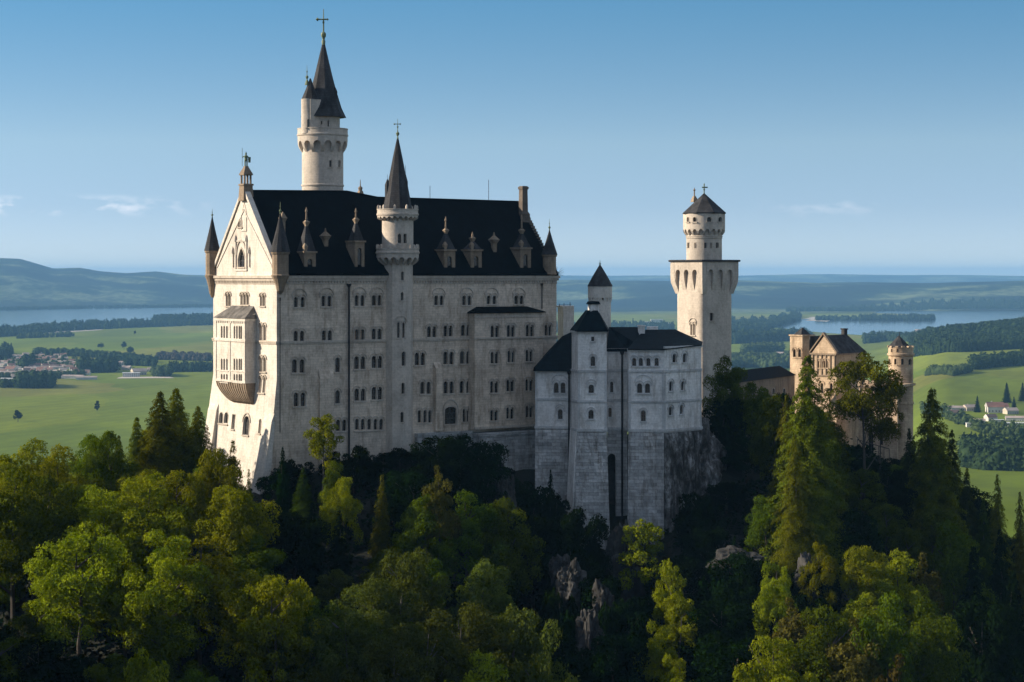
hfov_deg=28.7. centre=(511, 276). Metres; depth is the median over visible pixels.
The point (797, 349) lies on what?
window
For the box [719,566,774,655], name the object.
bush
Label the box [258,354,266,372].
window
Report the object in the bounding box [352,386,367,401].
window
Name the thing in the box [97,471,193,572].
broadleaf tree
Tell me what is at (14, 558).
broadleaf tree
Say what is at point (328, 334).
window
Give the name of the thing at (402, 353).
window
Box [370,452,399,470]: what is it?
bush
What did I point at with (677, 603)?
slender tree
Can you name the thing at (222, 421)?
window
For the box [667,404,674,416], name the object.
window
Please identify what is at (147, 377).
gravel path
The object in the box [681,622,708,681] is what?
spruce tree
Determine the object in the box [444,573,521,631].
broadleaf tree
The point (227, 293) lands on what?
window
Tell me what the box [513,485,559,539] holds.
bush
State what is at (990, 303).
distant wood
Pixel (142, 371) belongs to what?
house
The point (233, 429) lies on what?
window
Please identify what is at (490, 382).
window
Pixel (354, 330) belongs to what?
window
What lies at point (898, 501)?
broadleaf tree
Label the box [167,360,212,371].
distant wood
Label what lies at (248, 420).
window
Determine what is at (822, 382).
window
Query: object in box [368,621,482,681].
broadleaf tree
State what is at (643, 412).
window
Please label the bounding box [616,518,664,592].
slender tree
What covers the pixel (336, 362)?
window
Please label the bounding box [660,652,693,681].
broadleaf tree
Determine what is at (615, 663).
broadleaf tree
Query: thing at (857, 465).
broadleaf tree
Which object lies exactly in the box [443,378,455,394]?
window
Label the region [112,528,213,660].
broadleaf tree
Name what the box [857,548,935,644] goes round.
broadleaf tree
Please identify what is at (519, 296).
window
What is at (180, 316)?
distant wood
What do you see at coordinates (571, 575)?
rock outcrop
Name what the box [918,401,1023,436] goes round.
distant wood
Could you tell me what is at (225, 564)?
broadleaf tree
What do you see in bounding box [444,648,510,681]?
broadleaf tree
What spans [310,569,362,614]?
broadleaf tree
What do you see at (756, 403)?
broadleaf tree
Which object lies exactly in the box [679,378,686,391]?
window
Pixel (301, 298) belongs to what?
window
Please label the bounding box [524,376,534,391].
window
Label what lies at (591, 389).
window
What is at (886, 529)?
broadleaf tree
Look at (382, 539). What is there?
spruce tree
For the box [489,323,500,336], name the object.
window
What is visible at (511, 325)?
window
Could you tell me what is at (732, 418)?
bush
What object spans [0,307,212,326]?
lake
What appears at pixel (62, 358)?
distant wood
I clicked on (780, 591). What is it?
broadleaf tree
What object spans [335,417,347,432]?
window
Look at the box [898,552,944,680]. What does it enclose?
broadleaf tree
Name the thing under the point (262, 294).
window
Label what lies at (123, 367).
house
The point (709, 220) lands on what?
window
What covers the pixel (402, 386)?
window
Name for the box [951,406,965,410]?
house
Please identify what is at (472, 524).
broadleaf tree
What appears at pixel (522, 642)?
broadleaf tree
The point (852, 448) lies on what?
undergrowth
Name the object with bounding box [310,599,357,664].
broadleaf tree
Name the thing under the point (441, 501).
broadleaf tree
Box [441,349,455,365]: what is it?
window
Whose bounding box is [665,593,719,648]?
broadleaf tree
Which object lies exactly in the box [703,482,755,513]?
broadleaf tree
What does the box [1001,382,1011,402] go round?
field tree
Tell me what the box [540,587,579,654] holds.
bush
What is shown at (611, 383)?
window
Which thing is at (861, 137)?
sky
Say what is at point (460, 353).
window
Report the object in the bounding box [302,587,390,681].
broadleaf tree
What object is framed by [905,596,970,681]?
broadleaf tree
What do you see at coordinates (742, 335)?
distant wood
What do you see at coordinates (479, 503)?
broadleaf tree
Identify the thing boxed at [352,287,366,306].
window
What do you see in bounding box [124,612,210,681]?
broadleaf tree
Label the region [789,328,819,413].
gatehouse tower
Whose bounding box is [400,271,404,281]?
window
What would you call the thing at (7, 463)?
broadleaf tree
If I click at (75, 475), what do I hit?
broadleaf tree
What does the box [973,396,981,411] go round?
field tree
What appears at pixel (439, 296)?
window
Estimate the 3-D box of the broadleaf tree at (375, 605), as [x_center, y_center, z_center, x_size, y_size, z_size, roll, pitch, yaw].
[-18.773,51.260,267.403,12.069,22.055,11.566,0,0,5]
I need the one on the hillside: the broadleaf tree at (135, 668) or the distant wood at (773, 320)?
the broadleaf tree at (135, 668)
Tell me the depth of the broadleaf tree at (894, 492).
331.40 m
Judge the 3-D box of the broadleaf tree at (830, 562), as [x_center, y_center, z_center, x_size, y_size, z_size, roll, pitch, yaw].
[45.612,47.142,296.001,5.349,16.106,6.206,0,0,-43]
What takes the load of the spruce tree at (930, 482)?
on the hillside
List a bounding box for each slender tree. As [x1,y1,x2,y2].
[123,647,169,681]
[303,413,344,489]
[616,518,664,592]
[652,558,690,652]
[658,593,699,672]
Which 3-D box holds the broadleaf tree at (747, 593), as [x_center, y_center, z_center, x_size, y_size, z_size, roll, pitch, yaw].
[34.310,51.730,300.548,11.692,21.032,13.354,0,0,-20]
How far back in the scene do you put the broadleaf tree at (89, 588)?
270.37 m
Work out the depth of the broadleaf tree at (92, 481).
304.69 m
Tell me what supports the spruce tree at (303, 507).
on the hillside
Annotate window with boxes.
[217,412,227,425]
[224,291,231,306]
[230,414,235,430]
[236,240,244,267]
[239,292,249,305]
[241,413,250,436]
[257,374,266,394]
[258,292,265,306]
[258,322,266,340]
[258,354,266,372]
[290,356,306,373]
[291,288,306,308]
[292,328,305,343]
[292,389,307,407]
[319,287,333,307]
[320,327,333,342]
[333,354,341,373]
[334,387,341,404]
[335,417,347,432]
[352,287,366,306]
[352,326,366,341]
[352,353,367,370]
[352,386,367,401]
[353,416,384,431]
[369,287,383,306]
[370,326,383,341]
[370,353,384,369]
[370,384,384,400]
[394,316,406,338]
[396,233,407,243]
[399,411,404,423]
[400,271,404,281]
[400,292,404,301]
[400,351,406,366]
[400,382,405,394]
[413,350,426,366]
[416,407,433,424]
[418,379,432,395]
[425,323,438,337]
[432,287,445,305]
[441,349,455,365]
[442,322,454,337]
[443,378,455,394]
[443,399,458,425]
[458,348,468,364]
[458,378,468,394]
[459,322,468,336]
[460,287,473,305]
[461,406,468,422]
[484,287,498,304]
[488,378,499,393]
[488,407,499,421]
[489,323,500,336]
[489,349,499,364]
[505,322,516,336]
[505,377,515,392]
[505,404,515,419]
[506,348,516,363]
[512,287,525,304]
[524,322,535,335]
[524,347,534,362]
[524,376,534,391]
[524,403,534,418]
[543,322,552,335]
[551,374,567,393]
[555,404,564,419]
[586,379,596,393]
[586,407,595,419]
[589,353,596,366]
[607,405,612,417]
[608,379,614,393]
[630,355,660,366]
[634,374,652,393]
[639,407,647,422]
[667,378,674,391]
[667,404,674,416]
[671,351,678,363]
[678,402,684,415]
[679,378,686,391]
[681,350,688,363]
[688,318,696,335]
[706,217,712,222]
[709,313,714,321]
[791,347,801,357]
[819,381,824,393]
[867,432,873,452]
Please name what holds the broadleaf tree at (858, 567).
on the hillside
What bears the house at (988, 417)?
on the ground
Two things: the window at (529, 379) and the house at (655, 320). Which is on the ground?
the house at (655, 320)
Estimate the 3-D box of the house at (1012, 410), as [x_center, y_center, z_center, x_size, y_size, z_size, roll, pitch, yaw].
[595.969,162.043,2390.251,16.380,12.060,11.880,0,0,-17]
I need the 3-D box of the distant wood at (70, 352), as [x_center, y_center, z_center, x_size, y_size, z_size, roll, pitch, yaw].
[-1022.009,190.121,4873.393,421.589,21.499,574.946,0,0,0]
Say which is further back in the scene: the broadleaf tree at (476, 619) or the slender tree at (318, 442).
the slender tree at (318, 442)
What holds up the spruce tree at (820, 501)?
on the hillside
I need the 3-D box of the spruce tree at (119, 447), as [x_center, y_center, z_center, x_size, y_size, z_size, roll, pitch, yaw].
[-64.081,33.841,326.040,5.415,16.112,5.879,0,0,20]
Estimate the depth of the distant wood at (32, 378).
3568.83 m
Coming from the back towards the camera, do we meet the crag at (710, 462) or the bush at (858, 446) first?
the bush at (858, 446)
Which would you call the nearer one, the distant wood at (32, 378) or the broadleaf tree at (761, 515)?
the broadleaf tree at (761, 515)
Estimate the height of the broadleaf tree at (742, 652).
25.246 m
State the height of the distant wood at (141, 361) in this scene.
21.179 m
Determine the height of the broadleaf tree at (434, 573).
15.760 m
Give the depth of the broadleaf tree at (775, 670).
260.94 m
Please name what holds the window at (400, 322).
in the stair tower at (397, 249)
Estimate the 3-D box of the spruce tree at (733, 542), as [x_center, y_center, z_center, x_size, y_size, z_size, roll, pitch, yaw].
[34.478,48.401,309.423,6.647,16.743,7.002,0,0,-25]
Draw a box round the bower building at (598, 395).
[533,301,702,549]
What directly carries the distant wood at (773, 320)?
on the ground
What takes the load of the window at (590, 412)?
in the bower building at (598, 395)
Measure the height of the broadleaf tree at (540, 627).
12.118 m
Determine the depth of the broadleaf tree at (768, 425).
324.99 m
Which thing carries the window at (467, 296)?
in the palace building at (299, 339)
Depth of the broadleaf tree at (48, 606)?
282.09 m
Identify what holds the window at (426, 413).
in the palace building at (299, 339)
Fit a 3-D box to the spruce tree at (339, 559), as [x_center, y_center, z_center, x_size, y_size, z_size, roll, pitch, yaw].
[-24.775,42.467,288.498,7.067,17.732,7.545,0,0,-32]
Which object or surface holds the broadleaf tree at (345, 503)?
on the hillside
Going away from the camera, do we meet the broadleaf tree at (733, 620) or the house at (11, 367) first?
the broadleaf tree at (733, 620)
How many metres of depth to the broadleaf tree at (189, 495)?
290.61 m
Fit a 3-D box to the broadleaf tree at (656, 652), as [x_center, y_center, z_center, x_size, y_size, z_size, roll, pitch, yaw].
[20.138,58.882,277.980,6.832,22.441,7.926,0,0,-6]
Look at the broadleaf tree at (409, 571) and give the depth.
274.24 m
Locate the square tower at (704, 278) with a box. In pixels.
[668,184,740,416]
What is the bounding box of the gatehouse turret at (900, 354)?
[887,332,914,460]
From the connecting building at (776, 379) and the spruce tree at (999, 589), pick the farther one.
the connecting building at (776, 379)
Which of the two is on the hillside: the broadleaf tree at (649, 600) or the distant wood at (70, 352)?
the broadleaf tree at (649, 600)
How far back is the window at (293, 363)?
322.26 m
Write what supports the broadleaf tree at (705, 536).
on the hillside
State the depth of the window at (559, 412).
337.31 m
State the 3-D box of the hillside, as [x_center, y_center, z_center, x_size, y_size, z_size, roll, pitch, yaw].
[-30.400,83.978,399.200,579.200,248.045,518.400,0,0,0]
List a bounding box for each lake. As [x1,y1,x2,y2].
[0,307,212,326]
[776,311,1023,334]
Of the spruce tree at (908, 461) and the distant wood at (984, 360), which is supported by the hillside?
the spruce tree at (908, 461)
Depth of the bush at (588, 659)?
275.56 m
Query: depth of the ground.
6760.62 m
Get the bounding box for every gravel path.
[43,329,100,333]
[119,376,172,377]
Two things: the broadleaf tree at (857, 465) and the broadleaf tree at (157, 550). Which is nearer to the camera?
the broadleaf tree at (157, 550)
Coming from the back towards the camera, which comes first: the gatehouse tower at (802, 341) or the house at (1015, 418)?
the house at (1015, 418)
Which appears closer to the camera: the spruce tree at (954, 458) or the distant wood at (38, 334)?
the spruce tree at (954, 458)
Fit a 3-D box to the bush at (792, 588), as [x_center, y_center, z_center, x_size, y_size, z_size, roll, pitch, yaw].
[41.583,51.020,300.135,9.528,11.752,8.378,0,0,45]
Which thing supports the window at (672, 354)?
in the bower building at (598, 395)
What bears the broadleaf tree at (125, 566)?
on the hillside
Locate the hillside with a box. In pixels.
[0,443,948,681]
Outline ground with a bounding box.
[0,258,1023,586]
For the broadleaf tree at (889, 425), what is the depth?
342.67 m
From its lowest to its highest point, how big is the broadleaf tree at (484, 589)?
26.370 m
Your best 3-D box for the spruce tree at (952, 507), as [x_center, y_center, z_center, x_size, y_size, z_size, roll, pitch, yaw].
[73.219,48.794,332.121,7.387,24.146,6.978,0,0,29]
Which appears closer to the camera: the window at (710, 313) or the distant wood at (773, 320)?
the window at (710, 313)
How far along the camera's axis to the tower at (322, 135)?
346.02 m
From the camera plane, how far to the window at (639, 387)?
330.79 m
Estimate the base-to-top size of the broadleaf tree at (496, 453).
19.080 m
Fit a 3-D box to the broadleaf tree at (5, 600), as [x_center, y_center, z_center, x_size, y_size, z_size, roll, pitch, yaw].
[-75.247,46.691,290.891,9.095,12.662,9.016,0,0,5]
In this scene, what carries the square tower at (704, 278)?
on the hillside
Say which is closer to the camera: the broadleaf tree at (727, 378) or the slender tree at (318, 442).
the slender tree at (318, 442)
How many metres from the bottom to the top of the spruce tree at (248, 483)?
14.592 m
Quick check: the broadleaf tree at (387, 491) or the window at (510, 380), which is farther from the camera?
the window at (510, 380)
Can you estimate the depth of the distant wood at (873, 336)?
5984.96 m
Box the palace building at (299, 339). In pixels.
[204,152,559,493]
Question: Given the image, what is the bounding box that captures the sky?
[0,0,1023,275]
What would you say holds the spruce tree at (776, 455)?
on the hillside
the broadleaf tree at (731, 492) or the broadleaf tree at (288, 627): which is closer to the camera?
the broadleaf tree at (288, 627)
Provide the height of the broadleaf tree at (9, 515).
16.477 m
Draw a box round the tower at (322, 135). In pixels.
[297,9,347,273]
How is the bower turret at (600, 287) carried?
on the bower building at (598, 395)
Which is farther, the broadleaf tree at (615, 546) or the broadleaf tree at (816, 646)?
the broadleaf tree at (615, 546)
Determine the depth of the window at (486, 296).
344.05 m
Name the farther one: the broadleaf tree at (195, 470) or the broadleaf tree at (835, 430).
the broadleaf tree at (835, 430)
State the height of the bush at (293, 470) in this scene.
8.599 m
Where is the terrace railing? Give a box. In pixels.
[857,439,889,459]
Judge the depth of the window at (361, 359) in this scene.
328.85 m
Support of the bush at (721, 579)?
on the hillside
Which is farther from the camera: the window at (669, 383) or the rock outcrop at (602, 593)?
the window at (669, 383)
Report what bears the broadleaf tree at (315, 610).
on the hillside
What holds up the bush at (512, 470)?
on the hillside
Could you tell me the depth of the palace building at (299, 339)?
332.81 m
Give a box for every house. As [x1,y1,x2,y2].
[5,365,16,370]
[61,374,84,378]
[76,376,96,379]
[121,365,131,369]
[122,372,139,376]
[131,368,146,374]
[650,319,662,321]
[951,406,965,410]
[963,404,974,410]
[984,413,997,420]
[985,401,1004,412]
[1003,407,1018,413]
[1005,415,1023,420]
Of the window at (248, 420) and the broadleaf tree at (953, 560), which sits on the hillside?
the broadleaf tree at (953, 560)
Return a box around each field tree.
[13,410,22,417]
[94,401,99,409]
[126,346,133,352]
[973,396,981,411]
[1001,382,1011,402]
[1017,382,1023,401]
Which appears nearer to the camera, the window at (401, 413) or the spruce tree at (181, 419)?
the spruce tree at (181, 419)
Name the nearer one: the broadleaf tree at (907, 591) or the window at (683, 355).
the broadleaf tree at (907, 591)
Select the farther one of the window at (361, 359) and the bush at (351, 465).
the window at (361, 359)
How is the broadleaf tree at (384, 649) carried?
on the hillside
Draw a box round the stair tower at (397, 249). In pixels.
[376,119,419,455]
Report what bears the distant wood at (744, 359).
on the ground
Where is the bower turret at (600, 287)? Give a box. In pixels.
[588,263,611,339]
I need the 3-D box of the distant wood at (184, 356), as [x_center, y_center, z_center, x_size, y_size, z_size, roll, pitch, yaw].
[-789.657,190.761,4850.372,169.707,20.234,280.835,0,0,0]
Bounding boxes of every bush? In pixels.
[254,467,300,501]
[271,459,314,489]
[318,457,340,475]
[328,445,382,492]
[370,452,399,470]
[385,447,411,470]
[403,449,419,466]
[475,468,514,499]
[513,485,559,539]
[514,477,536,521]
[536,493,571,553]
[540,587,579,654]
[556,610,585,669]
[556,651,598,681]
[588,602,621,641]
[698,563,745,628]
[702,397,748,447]
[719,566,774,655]
[767,579,818,623]
[791,564,843,617]
[854,444,869,456]
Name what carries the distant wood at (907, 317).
on the ground
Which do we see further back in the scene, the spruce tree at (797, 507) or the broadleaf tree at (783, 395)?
the broadleaf tree at (783, 395)
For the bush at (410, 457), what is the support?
on the hillside
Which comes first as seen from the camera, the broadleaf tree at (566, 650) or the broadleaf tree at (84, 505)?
the broadleaf tree at (566, 650)
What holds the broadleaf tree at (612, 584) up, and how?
on the hillside
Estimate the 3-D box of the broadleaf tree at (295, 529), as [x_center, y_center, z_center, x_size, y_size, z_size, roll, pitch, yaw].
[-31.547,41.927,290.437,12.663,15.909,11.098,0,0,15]
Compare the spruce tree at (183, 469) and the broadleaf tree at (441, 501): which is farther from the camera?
the spruce tree at (183, 469)
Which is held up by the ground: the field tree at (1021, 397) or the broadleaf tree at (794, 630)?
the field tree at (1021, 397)
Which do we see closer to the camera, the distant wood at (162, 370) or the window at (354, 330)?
the window at (354, 330)
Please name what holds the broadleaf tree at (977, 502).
on the hillside
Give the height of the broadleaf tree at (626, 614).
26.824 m
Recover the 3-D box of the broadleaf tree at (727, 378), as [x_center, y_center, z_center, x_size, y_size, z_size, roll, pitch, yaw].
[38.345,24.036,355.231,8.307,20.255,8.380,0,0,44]
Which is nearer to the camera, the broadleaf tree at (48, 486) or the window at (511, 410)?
the broadleaf tree at (48, 486)
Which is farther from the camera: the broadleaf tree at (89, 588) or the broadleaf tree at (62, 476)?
the broadleaf tree at (62, 476)
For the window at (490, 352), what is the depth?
342.20 m
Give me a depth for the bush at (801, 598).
295.37 m
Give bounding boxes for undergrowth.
[0,431,968,681]
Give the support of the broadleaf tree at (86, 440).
on the hillside
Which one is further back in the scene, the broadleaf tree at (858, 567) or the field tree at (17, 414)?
the field tree at (17, 414)
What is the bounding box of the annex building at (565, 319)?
[557,304,573,339]
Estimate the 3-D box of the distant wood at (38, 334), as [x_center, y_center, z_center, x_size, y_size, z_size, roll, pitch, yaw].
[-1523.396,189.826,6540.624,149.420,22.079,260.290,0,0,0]
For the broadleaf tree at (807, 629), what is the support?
on the hillside
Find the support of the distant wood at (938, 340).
on the ground
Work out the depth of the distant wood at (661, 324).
7423.65 m
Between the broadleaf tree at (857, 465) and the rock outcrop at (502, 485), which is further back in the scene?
the broadleaf tree at (857, 465)
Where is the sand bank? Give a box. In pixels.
[804,317,829,320]
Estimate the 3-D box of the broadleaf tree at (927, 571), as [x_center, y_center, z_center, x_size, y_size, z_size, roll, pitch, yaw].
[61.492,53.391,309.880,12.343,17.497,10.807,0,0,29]
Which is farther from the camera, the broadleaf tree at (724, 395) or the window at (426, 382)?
the broadleaf tree at (724, 395)
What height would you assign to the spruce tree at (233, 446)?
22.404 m
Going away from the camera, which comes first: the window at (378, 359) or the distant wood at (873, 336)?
the window at (378, 359)
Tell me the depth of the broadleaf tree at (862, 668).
267.53 m
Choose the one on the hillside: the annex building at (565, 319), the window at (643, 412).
the annex building at (565, 319)
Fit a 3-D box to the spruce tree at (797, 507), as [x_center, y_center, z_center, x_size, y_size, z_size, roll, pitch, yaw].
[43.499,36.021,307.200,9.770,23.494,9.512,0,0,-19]
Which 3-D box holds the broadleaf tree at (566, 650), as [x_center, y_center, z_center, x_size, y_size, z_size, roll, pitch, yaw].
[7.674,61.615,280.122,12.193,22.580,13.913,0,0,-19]
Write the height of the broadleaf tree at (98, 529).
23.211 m
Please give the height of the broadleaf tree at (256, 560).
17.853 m
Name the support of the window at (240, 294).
in the palace building at (299, 339)
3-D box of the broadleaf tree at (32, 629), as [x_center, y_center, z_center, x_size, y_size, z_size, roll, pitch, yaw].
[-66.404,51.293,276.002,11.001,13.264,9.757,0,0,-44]
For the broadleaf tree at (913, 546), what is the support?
on the hillside
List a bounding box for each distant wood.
[0,304,212,309]
[0,317,212,336]
[0,341,14,359]
[0,369,86,377]
[0,378,15,387]
[2,353,77,366]
[12,369,57,388]
[16,331,74,338]
[18,352,36,367]
[31,347,158,362]
[76,352,120,372]
[117,356,157,365]
[149,364,173,376]
[150,312,212,321]
[155,350,212,360]
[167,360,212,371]
[557,319,674,331]
[731,310,801,329]
[731,326,814,343]
[731,349,789,368]
[739,341,785,352]
[785,296,1023,311]
[815,314,877,320]
[858,313,935,320]
[861,326,932,343]
[907,321,1023,356]
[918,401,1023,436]
[924,363,973,375]
[945,317,1023,333]
[956,430,1023,470]
[965,347,1023,369]
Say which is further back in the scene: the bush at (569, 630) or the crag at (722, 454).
the crag at (722, 454)
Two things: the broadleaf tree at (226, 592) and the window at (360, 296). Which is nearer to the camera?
the broadleaf tree at (226, 592)
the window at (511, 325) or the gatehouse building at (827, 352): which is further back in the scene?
the gatehouse building at (827, 352)
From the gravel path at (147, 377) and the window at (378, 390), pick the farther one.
the gravel path at (147, 377)
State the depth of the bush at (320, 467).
320.67 m
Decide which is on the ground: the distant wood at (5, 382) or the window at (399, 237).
the distant wood at (5, 382)
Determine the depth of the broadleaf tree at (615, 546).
311.31 m
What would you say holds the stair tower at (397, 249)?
on the hillside
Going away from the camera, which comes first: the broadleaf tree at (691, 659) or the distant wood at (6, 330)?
the broadleaf tree at (691, 659)
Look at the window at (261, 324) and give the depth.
323.64 m
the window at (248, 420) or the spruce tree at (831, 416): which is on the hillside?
the spruce tree at (831, 416)
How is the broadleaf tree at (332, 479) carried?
on the hillside
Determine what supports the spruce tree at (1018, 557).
on the hillside
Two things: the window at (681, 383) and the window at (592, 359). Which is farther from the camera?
the window at (681, 383)
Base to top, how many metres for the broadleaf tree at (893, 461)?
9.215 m
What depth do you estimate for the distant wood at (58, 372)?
3924.01 m
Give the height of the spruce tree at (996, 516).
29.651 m
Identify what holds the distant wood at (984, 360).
on the ground
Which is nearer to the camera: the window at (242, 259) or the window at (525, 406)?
the window at (242, 259)
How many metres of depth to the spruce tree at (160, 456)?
314.49 m
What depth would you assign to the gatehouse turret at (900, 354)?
419.65 m
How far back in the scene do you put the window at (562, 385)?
337.39 m
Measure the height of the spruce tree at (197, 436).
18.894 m
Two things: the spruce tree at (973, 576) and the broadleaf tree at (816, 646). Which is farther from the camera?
the spruce tree at (973, 576)
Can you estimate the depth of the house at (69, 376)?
3907.42 m
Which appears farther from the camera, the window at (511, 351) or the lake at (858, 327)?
the lake at (858, 327)
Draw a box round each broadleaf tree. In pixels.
[0,437,68,512]
[0,466,74,626]
[0,497,20,584]
[0,568,27,610]
[0,637,25,681]
[4,602,75,666]
[9,474,91,605]
[13,443,92,535]
[22,531,139,677]
[33,553,83,644]
[45,653,123,681]
[47,483,115,553]
[58,487,148,623]
[61,433,119,483]
[70,446,95,478]
[80,430,139,503]
[83,652,138,681]
[88,478,112,504]
[89,562,161,666]
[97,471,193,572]
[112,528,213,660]
[113,468,161,521]
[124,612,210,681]
[140,429,150,449]
[143,547,204,628]
[147,470,212,556]
[157,533,244,678]
[177,669,219,681]
[185,484,281,575]
[193,448,254,566]
[193,461,224,551]
[193,568,286,681]
[217,569,285,674]
[227,533,291,610]
[228,574,324,681]
[259,510,333,591]
[278,596,347,681]
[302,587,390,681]
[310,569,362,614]
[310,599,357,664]
[317,459,350,520]
[319,476,363,563]
[332,577,412,675]
[340,636,433,681]
[352,546,453,651]
[357,546,407,595]
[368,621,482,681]
[375,469,407,529]
[380,470,444,543]
[389,493,460,584]
[395,553,448,622]
[404,435,463,507]
[408,600,519,681]
[422,465,462,586]
[427,489,509,583]
[431,433,490,509]
[444,556,525,676]
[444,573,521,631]
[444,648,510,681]
[452,497,510,576]
[453,440,510,508]
[468,496,545,599]
[469,603,552,681]
[490,529,538,566]
[500,613,555,675]
[504,514,570,622]
[510,618,580,681]
[532,635,597,680]
[533,616,544,635]
[535,542,604,627]
[552,506,616,581]
[574,575,634,634]
[576,630,664,681]
[611,596,664,680]
[628,593,686,656]
[633,619,678,681]
[643,554,713,615]
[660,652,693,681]
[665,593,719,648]
[675,598,758,680]
[681,518,731,589]
[683,638,763,681]
[684,628,766,675]
[702,355,749,417]
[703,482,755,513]
[703,551,774,638]
[710,426,736,450]
[711,383,753,454]
[731,381,772,444]
[732,635,819,681]
[743,495,785,560]
[747,393,787,482]
[752,394,778,442]
[752,561,798,656]
[768,597,824,681]
[773,392,795,441]
[777,603,859,681]
[794,409,848,447]
[797,542,838,621]
[797,623,838,668]
[800,419,851,475]
[813,428,848,497]
[822,617,885,681]
[823,350,906,515]
[827,591,889,648]
[829,508,887,591]
[838,545,897,618]
[843,458,891,508]
[843,468,887,519]
[850,589,926,681]
[852,467,917,538]
[857,380,904,482]
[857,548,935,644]
[859,475,915,523]
[867,503,907,562]
[871,653,904,681]
[884,457,907,468]
[885,526,934,582]
[893,566,944,640]
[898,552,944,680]
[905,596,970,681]
[908,503,963,587]
[927,519,998,625]
[937,596,1023,681]
[953,509,966,531]
[958,485,999,538]
[1001,532,1023,579]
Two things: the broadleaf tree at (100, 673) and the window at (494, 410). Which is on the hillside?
the broadleaf tree at (100, 673)
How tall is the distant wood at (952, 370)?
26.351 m
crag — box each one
[698,417,721,495]
[710,431,727,470]
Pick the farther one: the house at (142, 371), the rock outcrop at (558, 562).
the house at (142, 371)
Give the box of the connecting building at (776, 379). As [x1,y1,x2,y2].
[736,366,794,435]
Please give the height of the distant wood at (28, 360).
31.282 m
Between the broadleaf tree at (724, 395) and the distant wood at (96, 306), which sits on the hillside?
the broadleaf tree at (724, 395)
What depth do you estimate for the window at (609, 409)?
335.34 m
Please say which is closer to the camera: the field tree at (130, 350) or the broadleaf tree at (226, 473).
the broadleaf tree at (226, 473)
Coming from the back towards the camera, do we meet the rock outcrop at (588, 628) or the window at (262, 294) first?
the window at (262, 294)
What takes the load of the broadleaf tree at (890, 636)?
on the hillside
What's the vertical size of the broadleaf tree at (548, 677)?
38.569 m
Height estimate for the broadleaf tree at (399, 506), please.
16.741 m
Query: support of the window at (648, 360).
in the bower building at (598, 395)
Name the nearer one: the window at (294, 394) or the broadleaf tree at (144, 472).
the broadleaf tree at (144, 472)
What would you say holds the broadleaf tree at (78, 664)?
on the hillside
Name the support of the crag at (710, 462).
on the hillside
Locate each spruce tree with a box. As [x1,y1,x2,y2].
[114,435,123,483]
[119,417,146,498]
[133,391,188,526]
[161,387,193,474]
[175,462,189,498]
[179,406,215,514]
[212,440,241,571]
[246,469,252,524]
[269,447,293,550]
[290,467,319,524]
[319,510,357,616]
[367,474,395,560]
[539,470,558,592]
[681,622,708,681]
[731,536,738,547]
[755,354,859,578]
[762,395,792,530]
[765,435,821,582]
[823,391,848,511]
[869,518,886,593]
[893,428,915,537]
[896,388,971,594]
[942,498,965,617]
[946,429,972,532]
[952,546,996,675]
[957,467,983,571]
[982,529,1023,663]
[988,474,1019,604]
[1007,492,1023,631]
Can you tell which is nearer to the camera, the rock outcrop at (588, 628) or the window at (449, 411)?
the rock outcrop at (588, 628)
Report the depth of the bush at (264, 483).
313.05 m
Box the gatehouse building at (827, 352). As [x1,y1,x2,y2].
[809,328,915,463]
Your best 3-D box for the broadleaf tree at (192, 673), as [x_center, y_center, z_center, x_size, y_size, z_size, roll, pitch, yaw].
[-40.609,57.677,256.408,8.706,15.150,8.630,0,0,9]
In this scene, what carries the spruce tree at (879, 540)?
on the hillside
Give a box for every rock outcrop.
[486,463,518,524]
[548,554,570,587]
[555,557,587,615]
[574,609,604,657]
[592,578,617,629]
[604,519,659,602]
[705,545,764,572]
[793,551,824,606]
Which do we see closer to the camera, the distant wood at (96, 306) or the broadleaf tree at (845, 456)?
the broadleaf tree at (845, 456)
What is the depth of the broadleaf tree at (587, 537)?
310.72 m
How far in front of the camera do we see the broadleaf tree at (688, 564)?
308.69 m
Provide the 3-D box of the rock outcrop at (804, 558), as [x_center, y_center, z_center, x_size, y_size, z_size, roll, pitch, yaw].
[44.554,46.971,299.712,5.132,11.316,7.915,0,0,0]
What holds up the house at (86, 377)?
on the ground
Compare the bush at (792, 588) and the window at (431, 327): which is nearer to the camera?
the bush at (792, 588)

